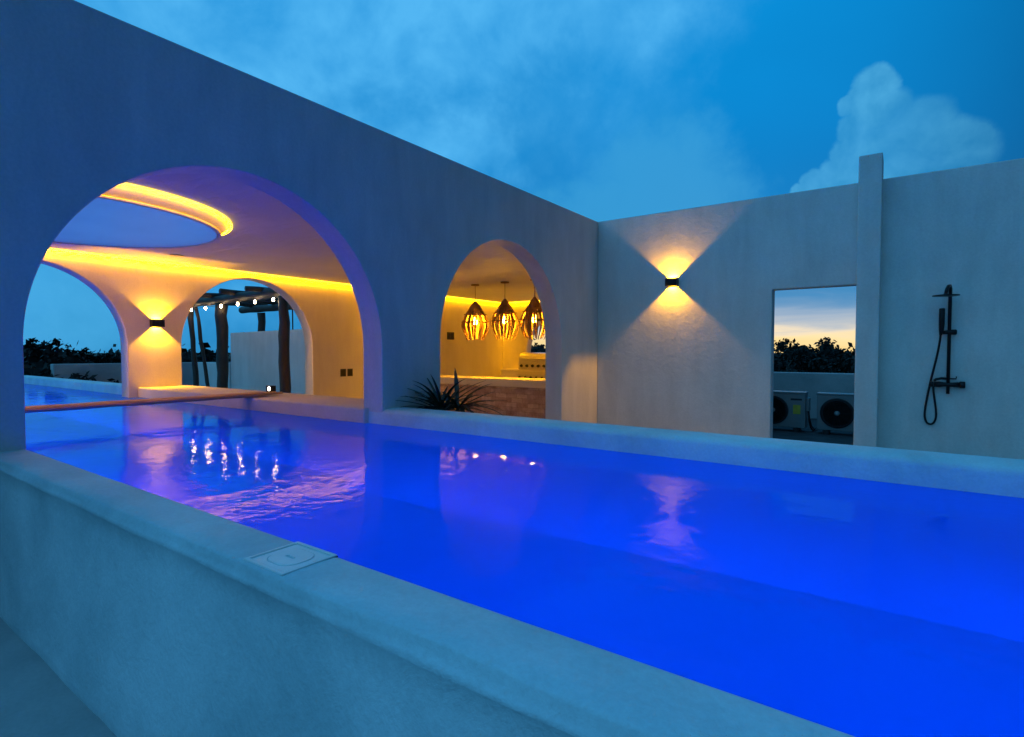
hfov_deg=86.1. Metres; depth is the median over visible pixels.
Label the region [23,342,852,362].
wood
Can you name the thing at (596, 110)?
sky
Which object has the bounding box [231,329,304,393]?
garden wall
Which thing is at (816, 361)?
tree
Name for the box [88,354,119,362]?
tree
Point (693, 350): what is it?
patio wall
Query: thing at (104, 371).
roof parapet
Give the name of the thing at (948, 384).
outdoor shower
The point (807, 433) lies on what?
floor
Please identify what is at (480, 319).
pendant lamp
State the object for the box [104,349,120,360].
tree
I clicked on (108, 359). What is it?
tree
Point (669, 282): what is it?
wall sconce
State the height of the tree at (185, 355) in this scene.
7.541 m
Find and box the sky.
[23,0,1023,352]
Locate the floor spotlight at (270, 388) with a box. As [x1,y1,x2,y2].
[266,385,275,391]
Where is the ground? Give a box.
[24,353,780,357]
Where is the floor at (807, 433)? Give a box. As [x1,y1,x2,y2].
[773,419,853,444]
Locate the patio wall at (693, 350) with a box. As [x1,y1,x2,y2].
[597,153,1023,459]
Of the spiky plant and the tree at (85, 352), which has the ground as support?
the tree at (85, 352)
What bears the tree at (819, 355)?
on the ground
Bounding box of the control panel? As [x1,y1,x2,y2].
[447,332,453,339]
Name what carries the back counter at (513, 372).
on the terrace floor at (39, 697)
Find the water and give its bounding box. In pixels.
[24,384,1023,736]
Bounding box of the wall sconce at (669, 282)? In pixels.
[665,278,678,286]
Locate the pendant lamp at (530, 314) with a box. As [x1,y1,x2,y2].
[519,279,544,339]
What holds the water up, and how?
in the swimming pool
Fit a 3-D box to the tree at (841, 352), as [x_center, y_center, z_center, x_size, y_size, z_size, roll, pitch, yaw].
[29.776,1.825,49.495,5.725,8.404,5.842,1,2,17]
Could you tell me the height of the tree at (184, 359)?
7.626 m
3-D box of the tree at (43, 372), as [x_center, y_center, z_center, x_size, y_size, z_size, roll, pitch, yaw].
[-13.808,3.522,16.818,7.692,7.109,7.511,1,2,28]
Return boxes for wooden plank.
[25,392,282,412]
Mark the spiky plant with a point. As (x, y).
(437, 399)
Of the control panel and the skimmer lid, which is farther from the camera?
the control panel
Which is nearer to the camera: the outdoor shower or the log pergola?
the outdoor shower
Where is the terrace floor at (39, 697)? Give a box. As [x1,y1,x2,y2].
[0,412,544,736]
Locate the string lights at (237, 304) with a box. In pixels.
[190,296,282,310]
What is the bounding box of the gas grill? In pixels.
[517,352,545,378]
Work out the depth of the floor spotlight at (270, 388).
9.27 m
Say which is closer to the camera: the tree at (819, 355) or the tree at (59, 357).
the tree at (59, 357)
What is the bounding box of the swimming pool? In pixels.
[0,375,1023,736]
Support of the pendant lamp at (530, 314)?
hanging from the house
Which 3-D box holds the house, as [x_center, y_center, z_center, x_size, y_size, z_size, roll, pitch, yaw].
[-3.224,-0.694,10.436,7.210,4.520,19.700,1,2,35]
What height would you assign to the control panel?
0.240 m
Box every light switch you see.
[340,369,345,376]
[347,369,352,375]
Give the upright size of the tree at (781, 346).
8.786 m
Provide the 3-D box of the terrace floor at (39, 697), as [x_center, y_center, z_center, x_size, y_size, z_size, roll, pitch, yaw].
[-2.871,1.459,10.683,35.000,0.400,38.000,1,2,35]
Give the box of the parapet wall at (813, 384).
[773,372,854,418]
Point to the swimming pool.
(128, 611)
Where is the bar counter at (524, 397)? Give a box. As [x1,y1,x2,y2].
[440,375,545,417]
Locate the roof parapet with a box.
[50,362,230,385]
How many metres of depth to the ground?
1176.15 m
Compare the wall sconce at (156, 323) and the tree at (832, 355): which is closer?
the wall sconce at (156, 323)
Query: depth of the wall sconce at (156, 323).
10.68 m
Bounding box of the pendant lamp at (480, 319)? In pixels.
[461,284,488,339]
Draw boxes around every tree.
[23,337,64,368]
[24,338,78,362]
[24,346,81,375]
[24,348,91,365]
[31,367,118,382]
[78,347,104,363]
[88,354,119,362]
[92,352,120,362]
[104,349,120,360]
[181,352,230,361]
[182,353,201,361]
[197,350,230,361]
[531,338,538,351]
[534,347,545,352]
[774,338,818,372]
[774,343,811,371]
[786,349,832,372]
[800,351,847,372]
[803,352,854,372]
[808,337,854,372]
[817,347,854,361]
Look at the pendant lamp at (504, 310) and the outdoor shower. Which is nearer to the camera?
the outdoor shower
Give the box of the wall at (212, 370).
[197,362,230,388]
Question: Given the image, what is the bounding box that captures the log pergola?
[187,286,292,392]
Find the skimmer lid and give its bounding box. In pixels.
[244,541,337,575]
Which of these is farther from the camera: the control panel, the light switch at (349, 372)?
the control panel
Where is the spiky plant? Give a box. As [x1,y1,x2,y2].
[396,369,506,415]
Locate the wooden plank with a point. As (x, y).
(73, 406)
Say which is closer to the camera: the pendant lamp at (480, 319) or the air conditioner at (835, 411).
the air conditioner at (835, 411)
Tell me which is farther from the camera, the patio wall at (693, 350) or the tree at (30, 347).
the tree at (30, 347)
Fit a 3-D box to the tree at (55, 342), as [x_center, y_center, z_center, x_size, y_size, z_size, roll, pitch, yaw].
[-32.490,2.128,37.984,6.153,8.527,5.828,1,2,36]
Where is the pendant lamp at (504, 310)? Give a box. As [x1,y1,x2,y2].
[490,281,519,340]
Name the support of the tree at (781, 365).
on the ground
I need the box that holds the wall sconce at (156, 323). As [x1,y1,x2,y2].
[150,319,164,326]
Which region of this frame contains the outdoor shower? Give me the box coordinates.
[923,284,964,424]
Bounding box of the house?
[0,0,597,451]
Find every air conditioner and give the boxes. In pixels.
[773,390,816,431]
[816,392,853,434]
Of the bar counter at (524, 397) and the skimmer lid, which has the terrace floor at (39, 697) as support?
the bar counter at (524, 397)
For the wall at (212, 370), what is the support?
on the terrace floor at (39, 697)
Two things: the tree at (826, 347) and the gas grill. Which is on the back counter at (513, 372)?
the gas grill
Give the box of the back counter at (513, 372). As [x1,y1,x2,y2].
[500,368,545,377]
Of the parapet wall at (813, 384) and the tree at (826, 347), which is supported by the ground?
the tree at (826, 347)
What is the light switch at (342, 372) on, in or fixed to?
attached to the house
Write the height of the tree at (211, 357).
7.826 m
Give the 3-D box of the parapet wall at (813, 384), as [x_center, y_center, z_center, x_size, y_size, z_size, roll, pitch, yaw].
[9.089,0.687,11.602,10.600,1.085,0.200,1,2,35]
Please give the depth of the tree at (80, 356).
37.60 m
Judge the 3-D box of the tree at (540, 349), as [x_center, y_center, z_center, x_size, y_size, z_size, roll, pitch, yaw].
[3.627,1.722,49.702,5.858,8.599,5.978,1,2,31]
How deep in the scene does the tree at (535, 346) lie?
45.02 m
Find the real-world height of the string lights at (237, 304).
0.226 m
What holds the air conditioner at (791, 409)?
on the floor at (807, 433)

